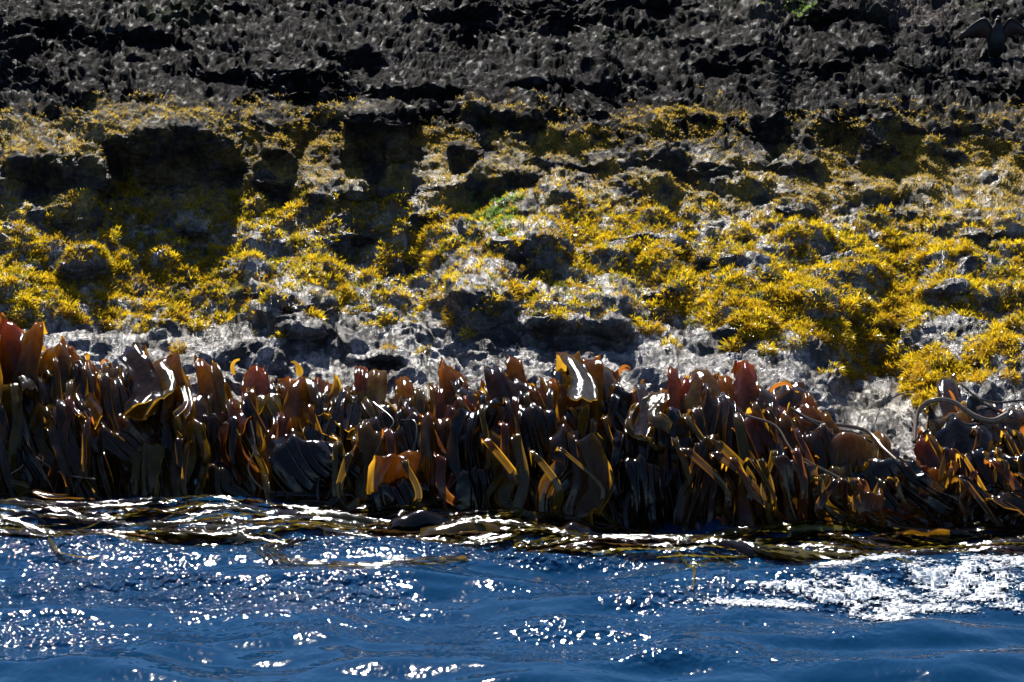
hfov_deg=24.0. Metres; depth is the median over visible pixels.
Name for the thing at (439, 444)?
bull kelp
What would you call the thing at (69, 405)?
bull kelp
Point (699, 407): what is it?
bull kelp
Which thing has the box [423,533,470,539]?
floating kelp strap
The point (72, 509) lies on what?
floating kelp strap
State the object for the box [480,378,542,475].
bull kelp
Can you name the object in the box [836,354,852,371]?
rockweed tuft
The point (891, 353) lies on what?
rockweed tuft
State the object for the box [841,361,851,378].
rockweed tuft
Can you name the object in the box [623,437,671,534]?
bull kelp
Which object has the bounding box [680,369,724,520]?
bull kelp
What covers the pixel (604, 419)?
bull kelp
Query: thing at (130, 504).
floating kelp strap
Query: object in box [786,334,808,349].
rockweed tuft
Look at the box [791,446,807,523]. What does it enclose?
bull kelp
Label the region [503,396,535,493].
bull kelp
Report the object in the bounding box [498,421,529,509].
bull kelp
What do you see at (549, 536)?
floating kelp strap
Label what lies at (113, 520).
floating kelp strap
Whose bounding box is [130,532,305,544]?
floating kelp strap
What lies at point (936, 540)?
floating kelp strap
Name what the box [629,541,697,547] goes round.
floating kelp strap
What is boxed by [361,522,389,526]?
floating kelp strap
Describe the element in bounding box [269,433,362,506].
bull kelp
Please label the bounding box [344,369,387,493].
bull kelp
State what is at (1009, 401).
kelp stalk
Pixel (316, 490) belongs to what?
bull kelp
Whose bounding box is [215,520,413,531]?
floating kelp strap
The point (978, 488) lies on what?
bull kelp
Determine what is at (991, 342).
rockweed tuft
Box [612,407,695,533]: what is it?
bull kelp
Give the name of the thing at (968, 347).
rockweed tuft
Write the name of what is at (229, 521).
floating kelp strap
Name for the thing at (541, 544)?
floating kelp strap
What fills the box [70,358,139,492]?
bull kelp
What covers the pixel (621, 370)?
kelp curl
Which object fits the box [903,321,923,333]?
rockweed tuft
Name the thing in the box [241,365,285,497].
bull kelp
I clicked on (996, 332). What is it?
rockweed tuft
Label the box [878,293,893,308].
rockweed tuft
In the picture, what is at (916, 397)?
rockweed tuft
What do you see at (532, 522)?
floating kelp strap
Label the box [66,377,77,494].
bull kelp
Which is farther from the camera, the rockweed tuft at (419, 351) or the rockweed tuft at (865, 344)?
the rockweed tuft at (865, 344)
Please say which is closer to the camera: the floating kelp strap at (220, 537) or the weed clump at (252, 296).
the floating kelp strap at (220, 537)
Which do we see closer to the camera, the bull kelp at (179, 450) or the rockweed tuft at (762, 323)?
the bull kelp at (179, 450)
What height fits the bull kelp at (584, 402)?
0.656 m
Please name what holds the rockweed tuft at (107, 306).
attached to the rock slope
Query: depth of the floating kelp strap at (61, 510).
12.35 m
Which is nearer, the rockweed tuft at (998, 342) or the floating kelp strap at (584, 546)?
the floating kelp strap at (584, 546)
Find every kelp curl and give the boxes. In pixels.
[230,359,239,374]
[291,361,302,376]
[618,367,629,376]
[769,382,792,392]
[949,390,957,410]
[1020,424,1023,435]
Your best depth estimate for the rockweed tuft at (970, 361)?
13.53 m
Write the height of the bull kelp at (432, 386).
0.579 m
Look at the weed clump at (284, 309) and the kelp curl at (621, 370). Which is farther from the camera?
the weed clump at (284, 309)
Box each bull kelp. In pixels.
[0,313,22,389]
[0,366,2,403]
[0,401,62,499]
[0,404,10,440]
[0,423,7,483]
[0,440,105,501]
[1,383,25,496]
[5,369,62,500]
[12,321,54,483]
[17,375,37,390]
[36,376,42,405]
[37,363,114,496]
[39,342,104,495]
[43,405,140,500]
[45,436,119,500]
[53,356,62,398]
[55,335,114,496]
[55,397,73,488]
[60,392,89,492]
[61,395,74,466]
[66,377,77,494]
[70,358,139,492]
[71,419,91,496]
[73,362,78,385]
[74,360,102,428]
[79,403,130,499]
[82,364,87,396]
[84,416,93,471]
[90,419,191,496]
[93,379,120,476]
[100,372,209,496]
[101,392,104,409]
[103,362,127,405]
[109,362,139,488]
[117,412,130,486]
[121,342,162,421]
[124,353,175,421]
[128,375,132,391]
[130,441,165,497]
[131,387,176,496]
[158,349,195,497]
[159,412,210,496]
[159,423,194,495]
[160,410,194,489]
[161,412,174,457]
[170,395,232,495]
[172,375,191,417]
[175,436,185,471]
[181,440,191,495]
[194,354,251,492]
[195,462,252,495]
[203,413,228,487]
[207,391,213,432]
[211,360,238,467]
[219,385,290,502]
[219,400,261,497]
[229,415,246,489]
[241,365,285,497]
[241,395,266,496]
[243,397,256,452]
[244,391,265,434]
[246,387,262,440]
[261,417,350,508]
[269,378,282,439]
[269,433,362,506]
[276,412,284,438]
[277,376,310,466]
[279,383,286,400]
[282,377,313,498]
[285,424,320,465]
[285,486,299,500]
[298,376,324,500]
[303,377,354,439]
[303,425,354,501]
[304,377,324,414]
[307,403,324,439]
[308,387,361,500]
[316,391,325,424]
[323,383,354,488]
[329,374,398,477]
[331,440,338,496]
[335,439,354,495]
[335,449,357,506]
[339,401,399,506]
[340,397,345,443]
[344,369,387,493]
[354,365,367,398]
[355,420,386,499]
[365,476,441,516]
[366,447,423,510]
[382,427,395,454]
[394,407,473,507]
[395,376,413,409]
[397,407,409,449]
[398,394,429,472]
[400,402,425,482]
[401,458,421,515]
[414,388,424,463]
[419,411,461,508]
[419,414,447,462]
[427,382,438,414]
[433,388,445,419]
[433,452,456,508]
[438,357,470,497]
[440,395,475,511]
[446,391,524,512]
[449,380,457,392]
[450,405,455,416]
[451,376,483,492]
[453,394,498,507]
[454,379,460,388]
[455,466,495,509]
[463,407,498,508]
[464,393,486,491]
[472,403,490,508]
[477,399,532,506]
[477,428,517,513]
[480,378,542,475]
[481,437,528,508]
[484,365,536,403]
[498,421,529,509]
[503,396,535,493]
[506,354,527,383]
[508,396,518,443]
[510,410,521,498]
[511,433,529,508]
[513,413,533,509]
[517,402,557,483]
[523,390,530,406]
[525,383,547,508]
[529,449,563,520]
[535,423,640,532]
[539,376,547,393]
[540,378,557,409]
[545,432,613,527]
[547,387,554,519]
[550,366,570,385]
[550,446,622,526]
[555,351,597,401]
[555,383,606,521]
[556,406,578,519]
[557,415,571,428]
[564,383,657,531]
[564,431,581,522]
[566,406,611,458]
[572,403,589,514]
[581,355,609,455]
[581,398,589,434]
[589,416,617,531]
[592,417,622,518]
[593,366,632,531]
[593,414,614,528]
[603,393,615,444]
[603,393,619,526]
[610,406,693,529]
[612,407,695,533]
[621,452,664,533]
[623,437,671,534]
[624,388,672,444]
[632,379,651,437]
[632,392,672,512]
[650,389,667,450]
[666,367,690,523]
[671,436,692,531]
[673,433,719,530]
[679,447,741,526]
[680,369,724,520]
[680,375,737,528]
[682,413,715,517]
[688,405,756,522]
[689,411,734,517]
[690,382,767,527]
[697,405,708,497]
[708,436,757,522]
[710,450,765,521]
[716,375,733,399]
[720,455,786,521]
[730,360,757,518]
[732,413,790,526]
[733,412,750,501]
[743,457,781,522]
[746,407,773,438]
[750,401,775,521]
[755,386,784,454]
[756,457,774,524]
[757,422,836,523]
[760,449,777,524]
[762,402,815,520]
[762,407,778,444]
[769,402,772,421]
[772,455,818,525]
[773,382,809,418]
[778,405,786,448]
[791,425,814,463]
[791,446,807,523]
[792,392,817,418]
[794,403,828,461]
[795,409,840,466]
[811,476,853,520]
[812,431,870,510]
[814,476,839,524]
[815,462,852,521]
[836,477,849,514]
[842,457,967,523]
[848,477,856,492]
[848,482,950,539]
[852,477,926,525]
[861,431,901,504]
[873,477,893,521]
[884,459,929,522]
[887,477,928,519]
[908,463,965,527]
[913,428,969,527]
[916,404,1010,526]
[925,435,948,488]
[926,401,975,489]
[928,467,979,527]
[936,371,961,521]
[937,446,964,505]
[937,460,959,515]
[950,476,1007,531]
[955,452,990,504]
[955,474,997,515]
[958,470,977,517]
[962,446,1023,528]
[968,425,988,505]
[976,400,1003,452]
[982,487,1023,530]
[983,457,1023,490]
[992,447,1006,515]
[996,458,1009,491]
[998,404,1023,489]
[1000,430,1020,454]
[1003,426,1020,456]
[1007,511,1023,529]
[1012,429,1023,448]
[1013,472,1023,478]
[1015,454,1023,485]
[1018,421,1023,453]
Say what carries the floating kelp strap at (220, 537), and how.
on the floating kelp strap at (210, 526)
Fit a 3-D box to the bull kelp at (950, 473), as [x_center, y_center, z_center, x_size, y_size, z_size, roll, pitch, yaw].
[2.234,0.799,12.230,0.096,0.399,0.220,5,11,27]
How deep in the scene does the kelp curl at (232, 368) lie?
13.65 m
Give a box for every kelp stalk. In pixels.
[10,451,95,479]
[247,420,274,493]
[372,401,394,452]
[397,419,417,452]
[746,414,850,484]
[791,407,895,458]
[794,410,872,442]
[874,391,912,425]
[912,397,1009,443]
[959,383,1012,418]
[970,396,1023,403]
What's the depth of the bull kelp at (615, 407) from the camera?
12.54 m
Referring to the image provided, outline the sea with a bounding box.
[0,493,1023,681]
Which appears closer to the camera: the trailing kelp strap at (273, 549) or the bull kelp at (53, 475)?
the trailing kelp strap at (273, 549)
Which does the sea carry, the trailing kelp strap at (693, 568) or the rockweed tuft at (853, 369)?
the trailing kelp strap at (693, 568)
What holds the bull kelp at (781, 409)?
on the bull kelp at (785, 394)
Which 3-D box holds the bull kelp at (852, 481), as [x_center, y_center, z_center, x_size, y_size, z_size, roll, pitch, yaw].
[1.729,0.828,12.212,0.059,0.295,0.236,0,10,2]
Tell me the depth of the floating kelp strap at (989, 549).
11.64 m
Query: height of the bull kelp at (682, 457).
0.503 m
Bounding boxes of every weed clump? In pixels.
[240,294,257,301]
[279,303,298,314]
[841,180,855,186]
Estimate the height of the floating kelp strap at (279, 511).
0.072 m
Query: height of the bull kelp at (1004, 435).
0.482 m
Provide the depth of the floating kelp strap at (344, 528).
12.07 m
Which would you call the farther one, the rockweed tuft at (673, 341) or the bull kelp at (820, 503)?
the rockweed tuft at (673, 341)
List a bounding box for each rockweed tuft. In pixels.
[14,290,34,304]
[15,318,31,328]
[19,294,40,307]
[53,301,75,319]
[61,298,77,308]
[62,302,80,318]
[67,308,91,324]
[92,303,107,317]
[97,316,115,330]
[101,303,115,316]
[129,320,149,334]
[130,309,149,318]
[139,299,155,313]
[163,308,185,320]
[167,340,190,353]
[171,301,189,309]
[172,309,191,320]
[183,316,207,332]
[194,318,211,329]
[212,310,230,321]
[254,291,267,305]
[267,331,290,339]
[303,306,322,316]
[308,307,327,321]
[336,284,352,302]
[337,296,348,308]
[357,318,379,327]
[377,309,394,324]
[379,342,397,349]
[411,343,431,355]
[442,310,457,326]
[457,323,478,341]
[506,279,523,298]
[540,304,561,316]
[545,306,566,320]
[567,295,590,307]
[628,313,641,325]
[634,319,653,335]
[647,319,667,335]
[648,296,669,309]
[660,332,682,348]
[661,299,683,316]
[666,292,685,307]
[683,300,702,311]
[696,302,714,317]
[702,316,717,330]
[704,302,718,319]
[716,337,740,352]
[720,294,740,307]
[723,315,745,327]
[723,334,743,351]
[724,340,745,353]
[729,296,747,306]
[731,310,753,322]
[732,308,749,319]
[737,317,758,336]
[737,326,758,341]
[739,318,762,335]
[744,302,766,313]
[744,306,764,323]
[746,322,767,340]
[747,297,769,310]
[750,305,769,316]
[750,322,772,341]
[753,314,770,331]
[756,340,778,354]
[758,317,777,335]
[762,312,781,329]
[765,310,780,326]
[773,306,789,321]
[774,315,785,326]
[777,307,798,319]
[778,293,800,311]
[781,289,798,307]
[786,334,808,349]
[789,312,806,323]
[792,325,813,337]
[795,320,818,331]
[803,289,826,307]
[807,316,825,328]
[811,328,826,342]
[813,331,831,345]
[815,297,837,316]
[816,328,834,344]
[817,367,834,374]
[825,323,842,339]
[825,339,841,353]
[829,360,848,376]
[832,328,847,345]
[833,316,853,332]
[834,315,851,328]
[834,332,846,343]
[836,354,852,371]
[840,295,860,313]
[840,331,855,352]
[841,294,856,307]
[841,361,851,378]
[849,365,860,379]
[851,291,870,306]
[853,322,871,337]
[853,330,871,349]
[855,293,875,308]
[855,309,873,322]
[857,326,873,341]
[857,369,872,380]
[865,312,885,327]
[866,326,881,341]
[866,328,888,346]
[867,365,881,377]
[871,347,886,361]
[876,310,898,328]
[876,361,886,374]
[876,363,893,376]
[877,328,895,338]
[877,350,891,365]
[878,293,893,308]
[880,360,896,370]
[881,320,898,334]
[882,343,899,360]
[882,365,897,375]
[884,346,901,361]
[886,332,899,345]
[886,357,899,367]
[892,293,907,307]
[892,335,900,344]
[896,354,905,370]
[897,385,910,396]
[899,308,916,324]
[899,350,919,367]
[899,367,911,382]
[902,312,921,327]
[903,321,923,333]
[904,303,925,313]
[904,350,918,364]
[906,354,920,366]
[909,368,928,384]
[909,369,930,384]
[909,391,927,406]
[910,380,930,397]
[910,396,928,410]
[911,359,932,371]
[912,356,924,372]
[912,376,933,389]
[913,388,931,399]
[914,345,929,358]
[915,373,935,386]
[919,386,930,401]
[921,343,937,357]
[923,339,945,350]
[923,354,941,365]
[923,371,943,387]
[924,384,937,400]
[926,346,951,356]
[926,359,945,371]
[931,368,948,377]
[933,350,957,369]
[935,306,954,315]
[941,356,959,372]
[942,365,959,376]
[943,359,960,372]
[950,300,973,313]
[955,363,972,374]
[956,308,974,316]
[957,371,976,379]
[959,353,977,366]
[961,343,981,354]
[964,340,979,350]
[967,308,987,320]
[968,372,987,382]
[971,370,990,378]
[977,332,996,348]
[977,343,997,358]
[978,327,999,338]
[978,352,990,362]
[981,344,1000,357]
[982,366,1000,374]
[983,338,1000,347]
[985,322,1009,332]
[986,327,1005,337]
[989,333,1009,348]
[998,333,1018,346]
[998,340,1018,356]
[999,332,1023,347]
[999,365,1021,386]
[1001,347,1017,358]
[1002,313,1022,330]
[1002,313,1023,331]
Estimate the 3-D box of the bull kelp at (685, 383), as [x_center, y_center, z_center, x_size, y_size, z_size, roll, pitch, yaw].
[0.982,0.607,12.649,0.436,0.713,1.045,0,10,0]
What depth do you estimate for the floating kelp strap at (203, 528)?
11.99 m
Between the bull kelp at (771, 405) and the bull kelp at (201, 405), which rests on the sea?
the bull kelp at (771, 405)
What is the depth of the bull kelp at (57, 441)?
12.90 m
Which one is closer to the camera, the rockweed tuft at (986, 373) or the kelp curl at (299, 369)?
the rockweed tuft at (986, 373)
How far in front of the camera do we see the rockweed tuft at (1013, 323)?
13.97 m
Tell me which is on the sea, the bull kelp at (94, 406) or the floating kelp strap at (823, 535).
the floating kelp strap at (823, 535)
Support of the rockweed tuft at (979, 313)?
on the rock slope
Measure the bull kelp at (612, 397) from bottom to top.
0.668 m
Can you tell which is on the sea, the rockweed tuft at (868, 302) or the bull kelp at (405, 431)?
the bull kelp at (405, 431)
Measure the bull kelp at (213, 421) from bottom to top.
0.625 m
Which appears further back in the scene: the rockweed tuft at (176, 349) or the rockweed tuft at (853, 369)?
the rockweed tuft at (176, 349)
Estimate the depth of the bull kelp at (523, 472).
12.38 m
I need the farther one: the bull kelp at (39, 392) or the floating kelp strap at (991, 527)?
the bull kelp at (39, 392)
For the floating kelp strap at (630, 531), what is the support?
on the sea
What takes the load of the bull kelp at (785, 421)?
on the sea
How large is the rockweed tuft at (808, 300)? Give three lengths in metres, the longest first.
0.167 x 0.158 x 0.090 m
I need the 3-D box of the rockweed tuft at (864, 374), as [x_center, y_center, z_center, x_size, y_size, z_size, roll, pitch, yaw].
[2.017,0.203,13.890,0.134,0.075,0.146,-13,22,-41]
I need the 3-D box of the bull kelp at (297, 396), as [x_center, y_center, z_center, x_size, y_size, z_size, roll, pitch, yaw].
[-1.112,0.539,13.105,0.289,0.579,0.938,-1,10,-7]
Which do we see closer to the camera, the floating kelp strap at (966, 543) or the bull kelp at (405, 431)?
the floating kelp strap at (966, 543)
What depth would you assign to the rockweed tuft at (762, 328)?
13.71 m
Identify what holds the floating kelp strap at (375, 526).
on the sea
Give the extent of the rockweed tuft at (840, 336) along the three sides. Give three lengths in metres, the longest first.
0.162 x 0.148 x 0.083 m
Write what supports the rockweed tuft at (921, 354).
attached to the rock slope
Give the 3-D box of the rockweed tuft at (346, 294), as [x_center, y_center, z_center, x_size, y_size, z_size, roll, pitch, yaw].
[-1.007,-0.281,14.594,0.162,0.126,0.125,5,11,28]
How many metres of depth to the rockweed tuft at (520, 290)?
14.08 m
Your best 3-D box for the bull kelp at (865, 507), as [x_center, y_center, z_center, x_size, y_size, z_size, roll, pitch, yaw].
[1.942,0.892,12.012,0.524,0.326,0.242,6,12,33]
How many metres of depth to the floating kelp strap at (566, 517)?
12.25 m
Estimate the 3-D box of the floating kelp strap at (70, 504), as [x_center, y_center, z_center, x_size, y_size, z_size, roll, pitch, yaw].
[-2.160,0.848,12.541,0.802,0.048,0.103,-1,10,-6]
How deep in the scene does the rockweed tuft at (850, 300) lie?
14.24 m
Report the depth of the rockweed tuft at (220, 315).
14.56 m
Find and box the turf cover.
[0,84,1023,251]
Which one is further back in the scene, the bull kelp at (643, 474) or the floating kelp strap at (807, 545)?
the bull kelp at (643, 474)
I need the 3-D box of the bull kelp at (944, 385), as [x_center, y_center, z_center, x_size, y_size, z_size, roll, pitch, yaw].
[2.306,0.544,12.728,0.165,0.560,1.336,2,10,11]
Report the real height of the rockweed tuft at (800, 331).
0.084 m
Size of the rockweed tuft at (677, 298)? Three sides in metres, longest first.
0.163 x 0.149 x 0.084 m
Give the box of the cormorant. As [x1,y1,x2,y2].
[958,16,1023,59]
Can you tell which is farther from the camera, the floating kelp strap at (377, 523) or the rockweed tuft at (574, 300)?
the rockweed tuft at (574, 300)
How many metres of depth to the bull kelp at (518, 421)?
12.55 m
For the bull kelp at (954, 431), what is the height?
0.551 m
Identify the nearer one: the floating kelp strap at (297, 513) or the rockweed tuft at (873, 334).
the floating kelp strap at (297, 513)
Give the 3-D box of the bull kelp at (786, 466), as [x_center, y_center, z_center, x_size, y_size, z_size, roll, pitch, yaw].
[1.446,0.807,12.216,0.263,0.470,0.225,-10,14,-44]
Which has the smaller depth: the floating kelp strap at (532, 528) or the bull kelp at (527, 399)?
the floating kelp strap at (532, 528)
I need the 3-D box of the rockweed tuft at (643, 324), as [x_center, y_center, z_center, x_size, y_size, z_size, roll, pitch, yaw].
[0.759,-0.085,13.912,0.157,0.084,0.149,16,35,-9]
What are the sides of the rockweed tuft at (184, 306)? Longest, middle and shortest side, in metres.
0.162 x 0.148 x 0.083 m
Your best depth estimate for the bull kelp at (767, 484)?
12.15 m
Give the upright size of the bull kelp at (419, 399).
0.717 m
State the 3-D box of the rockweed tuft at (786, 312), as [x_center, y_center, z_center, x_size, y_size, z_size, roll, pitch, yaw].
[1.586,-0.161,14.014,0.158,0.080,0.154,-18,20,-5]
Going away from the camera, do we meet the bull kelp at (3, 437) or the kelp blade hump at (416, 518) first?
the kelp blade hump at (416, 518)
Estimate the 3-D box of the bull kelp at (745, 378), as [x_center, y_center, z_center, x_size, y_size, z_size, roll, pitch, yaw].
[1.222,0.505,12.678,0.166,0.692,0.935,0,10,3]
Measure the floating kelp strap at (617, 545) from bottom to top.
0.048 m
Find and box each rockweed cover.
[0,176,1023,413]
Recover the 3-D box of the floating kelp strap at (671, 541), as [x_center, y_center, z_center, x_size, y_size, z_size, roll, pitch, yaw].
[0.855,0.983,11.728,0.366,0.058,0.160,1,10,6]
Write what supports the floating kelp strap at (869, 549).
on the sea
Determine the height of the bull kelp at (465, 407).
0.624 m
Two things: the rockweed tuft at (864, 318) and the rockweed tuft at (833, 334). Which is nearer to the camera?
the rockweed tuft at (833, 334)
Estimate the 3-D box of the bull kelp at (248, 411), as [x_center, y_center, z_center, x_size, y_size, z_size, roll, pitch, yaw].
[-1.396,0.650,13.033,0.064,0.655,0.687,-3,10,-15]
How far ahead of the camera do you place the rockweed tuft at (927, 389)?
13.29 m
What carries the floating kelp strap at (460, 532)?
on the sea
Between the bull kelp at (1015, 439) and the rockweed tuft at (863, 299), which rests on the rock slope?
the rockweed tuft at (863, 299)
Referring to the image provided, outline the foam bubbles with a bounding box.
[674,552,1023,621]
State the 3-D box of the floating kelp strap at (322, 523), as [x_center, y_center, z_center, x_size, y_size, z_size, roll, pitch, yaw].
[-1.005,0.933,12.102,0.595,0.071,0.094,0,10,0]
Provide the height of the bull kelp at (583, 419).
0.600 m
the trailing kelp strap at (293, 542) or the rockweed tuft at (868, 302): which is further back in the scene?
the rockweed tuft at (868, 302)
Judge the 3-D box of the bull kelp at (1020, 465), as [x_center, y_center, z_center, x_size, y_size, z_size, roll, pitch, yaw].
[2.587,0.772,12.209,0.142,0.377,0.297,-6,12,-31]
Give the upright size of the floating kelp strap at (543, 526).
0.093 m
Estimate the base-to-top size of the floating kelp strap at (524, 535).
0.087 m
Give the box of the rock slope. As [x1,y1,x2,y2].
[0,0,1023,513]
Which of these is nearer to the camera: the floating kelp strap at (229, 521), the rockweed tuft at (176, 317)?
the floating kelp strap at (229, 521)
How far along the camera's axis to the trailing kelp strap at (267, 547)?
11.44 m
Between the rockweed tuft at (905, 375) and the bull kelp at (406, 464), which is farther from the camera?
the rockweed tuft at (905, 375)
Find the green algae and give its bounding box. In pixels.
[456,0,816,241]
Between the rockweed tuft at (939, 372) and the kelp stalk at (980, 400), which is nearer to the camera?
the kelp stalk at (980, 400)
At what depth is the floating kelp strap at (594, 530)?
12.14 m
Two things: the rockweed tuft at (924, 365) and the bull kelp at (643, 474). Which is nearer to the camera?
the bull kelp at (643, 474)
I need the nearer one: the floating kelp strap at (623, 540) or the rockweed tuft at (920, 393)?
the floating kelp strap at (623, 540)
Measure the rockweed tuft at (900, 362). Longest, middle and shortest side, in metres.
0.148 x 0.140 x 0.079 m
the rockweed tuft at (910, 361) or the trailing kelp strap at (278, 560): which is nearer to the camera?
the trailing kelp strap at (278, 560)
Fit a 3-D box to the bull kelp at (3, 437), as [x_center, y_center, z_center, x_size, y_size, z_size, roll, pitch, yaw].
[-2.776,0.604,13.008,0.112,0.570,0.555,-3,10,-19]
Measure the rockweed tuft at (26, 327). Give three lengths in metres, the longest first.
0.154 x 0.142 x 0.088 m
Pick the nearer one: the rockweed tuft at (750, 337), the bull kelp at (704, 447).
the bull kelp at (704, 447)
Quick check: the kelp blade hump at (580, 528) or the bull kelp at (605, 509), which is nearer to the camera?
the kelp blade hump at (580, 528)
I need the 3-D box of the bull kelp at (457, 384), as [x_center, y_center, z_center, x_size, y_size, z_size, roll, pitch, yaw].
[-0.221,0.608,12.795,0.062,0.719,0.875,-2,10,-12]
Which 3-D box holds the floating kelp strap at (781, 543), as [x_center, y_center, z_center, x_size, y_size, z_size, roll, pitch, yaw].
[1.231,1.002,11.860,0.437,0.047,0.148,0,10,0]
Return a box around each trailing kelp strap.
[48,536,95,558]
[255,538,468,566]
[263,538,468,564]
[270,538,468,564]
[278,538,468,563]
[677,549,695,589]
[690,561,705,572]
[710,551,740,565]
[812,553,914,563]
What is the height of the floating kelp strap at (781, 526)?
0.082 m
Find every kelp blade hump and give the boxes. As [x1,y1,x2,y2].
[344,497,367,511]
[387,510,449,528]
[420,519,510,536]
[556,522,594,536]
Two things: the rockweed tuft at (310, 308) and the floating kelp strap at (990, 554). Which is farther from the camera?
the rockweed tuft at (310, 308)
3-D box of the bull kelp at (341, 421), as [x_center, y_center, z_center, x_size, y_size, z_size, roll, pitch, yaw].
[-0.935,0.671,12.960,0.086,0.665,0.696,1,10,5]
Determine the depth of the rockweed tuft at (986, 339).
13.70 m
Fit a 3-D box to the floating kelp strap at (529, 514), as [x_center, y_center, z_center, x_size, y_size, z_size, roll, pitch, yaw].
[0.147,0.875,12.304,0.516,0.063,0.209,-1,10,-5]
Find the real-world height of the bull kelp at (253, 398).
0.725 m
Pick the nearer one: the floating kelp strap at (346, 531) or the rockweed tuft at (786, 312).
the floating kelp strap at (346, 531)
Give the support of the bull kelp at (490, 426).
on the sea
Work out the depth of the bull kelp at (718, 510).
12.37 m
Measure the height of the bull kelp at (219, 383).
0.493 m
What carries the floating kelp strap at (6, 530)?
on the sea
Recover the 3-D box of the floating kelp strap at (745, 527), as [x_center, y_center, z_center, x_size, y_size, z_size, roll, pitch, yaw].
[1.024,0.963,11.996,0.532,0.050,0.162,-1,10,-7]
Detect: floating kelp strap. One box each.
[0,500,85,515]
[0,501,52,510]
[0,507,59,517]
[0,510,44,523]
[0,510,147,530]
[0,513,77,519]
[0,522,30,528]
[0,527,87,534]
[0,528,93,534]
[0,528,173,532]
[3,530,154,543]
[4,511,188,527]
[5,527,28,531]
[7,497,43,501]
[10,522,207,535]
[11,507,152,515]
[21,504,121,523]
[35,500,144,507]
[40,510,124,525]
[43,497,170,507]
[44,503,254,518]
[70,496,181,508]
[73,494,251,510]
[79,506,201,524]
[82,529,142,533]
[84,527,245,541]
[92,530,165,536]
[105,505,200,512]
[108,513,285,529]
[111,535,186,544]
[113,503,235,515]
[114,513,230,533]
[121,532,173,544]
[125,499,261,510]
[125,519,196,529]
[128,503,168,506]
[128,507,241,514]
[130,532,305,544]
[135,524,296,540]
[136,494,243,508]
[136,525,297,535]
[145,526,264,538]
[153,527,220,536]
[162,504,287,520]
[177,532,247,538]
[192,526,372,543]
[194,532,284,546]
[197,518,302,522]
[214,518,247,523]
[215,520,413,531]
[224,499,274,501]
[235,498,331,508]
[248,511,408,522]
[251,508,354,515]
[253,521,366,533]
[260,505,329,509]
[263,512,318,521]
[268,504,343,511]
[281,513,460,529]
[284,521,410,535]
[288,524,416,537]
[291,501,345,508]
[291,510,453,525]
[294,515,384,527]
[333,524,394,532]
[340,509,400,515]
[343,492,455,510]
[351,530,414,536]
[352,505,467,512]
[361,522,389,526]
[370,516,475,533]
[373,532,481,536]
[377,534,454,537]
[379,495,456,518]
[397,536,458,541]
[400,519,538,536]
[408,530,498,538]
[417,535,475,542]
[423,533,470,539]
[430,530,535,540]
[433,518,529,525]
[434,536,481,539]
[439,510,475,516]
[442,529,543,544]
[448,508,505,515]
[450,512,563,525]
[450,514,558,526]
[463,522,608,540]
[465,528,552,545]
[471,529,539,536]
[473,511,544,518]
[481,517,647,533]
[489,528,632,536]
[495,507,553,520]
[498,510,619,522]
[498,513,605,531]
[500,527,559,533]
[501,524,559,529]
[503,515,569,521]
[504,519,551,525]
[511,537,575,546]
[513,534,650,544]
[513,539,566,547]
[514,540,574,548]
[515,537,571,544]
[519,534,594,550]
[524,525,569,535]
[527,538,646,551]
[528,541,619,550]
[533,532,556,535]
[537,527,584,536]
[539,534,710,549]
[540,540,658,551]
[543,541,676,548]
[552,547,643,553]
[553,543,674,552]
[554,534,680,545]
[554,534,703,537]
[573,534,690,541]
[584,532,653,535]
[588,537,655,543]
[608,534,697,548]
[608,544,735,550]
[613,530,680,534]
[626,535,689,540]
[628,540,648,547]
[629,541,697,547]
[646,551,795,558]
[650,537,750,557]
[657,538,694,545]
[688,540,823,561]
[704,529,819,534]
[706,536,784,543]
[708,526,772,536]
[712,519,881,537]
[722,519,879,537]
[724,529,879,540]
[724,539,813,563]
[733,538,804,545]
[744,541,787,559]
[747,533,892,545]
[751,536,826,541]
[759,540,863,543]
[760,544,834,556]
[762,549,870,557]
[764,534,895,544]
[770,523,950,535]
[770,548,878,559]
[775,544,861,550]
[788,550,944,554]
[789,527,960,542]
[792,543,875,554]
[800,543,847,548]
[802,533,909,550]
[803,526,874,533]
[810,541,896,550]
[812,546,905,550]
[814,545,960,557]
[814,549,884,557]
[816,547,985,553]
[816,549,951,566]
[823,536,946,547]
[828,539,915,548]
[832,539,868,550]
[833,523,964,529]
[852,535,1015,545]
[854,547,893,550]
[865,549,946,554]
[871,531,996,543]
[875,531,951,538]
[887,528,983,539]
[894,532,969,544]
[897,541,1023,549]
[924,531,1023,542]
[934,526,1023,531]
[938,538,1023,550]
[941,520,996,527]
[946,543,1018,550]
[951,541,982,545]
[953,545,1019,556]
[958,518,983,526]
[958,535,1004,538]
[961,523,1023,528]
[963,553,1014,556]
[964,531,1023,538]
[971,524,1023,531]
[976,534,1023,542]
[976,546,1023,553]
[988,544,1023,551]
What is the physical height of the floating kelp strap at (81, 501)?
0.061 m
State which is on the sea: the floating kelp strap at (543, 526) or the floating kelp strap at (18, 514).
the floating kelp strap at (18, 514)
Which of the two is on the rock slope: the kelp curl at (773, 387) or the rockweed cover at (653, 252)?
the rockweed cover at (653, 252)
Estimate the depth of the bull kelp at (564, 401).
12.76 m
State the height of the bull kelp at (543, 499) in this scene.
0.486 m
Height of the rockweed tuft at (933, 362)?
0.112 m
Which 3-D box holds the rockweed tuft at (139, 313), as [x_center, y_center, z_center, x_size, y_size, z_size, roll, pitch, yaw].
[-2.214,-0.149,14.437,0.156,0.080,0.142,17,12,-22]

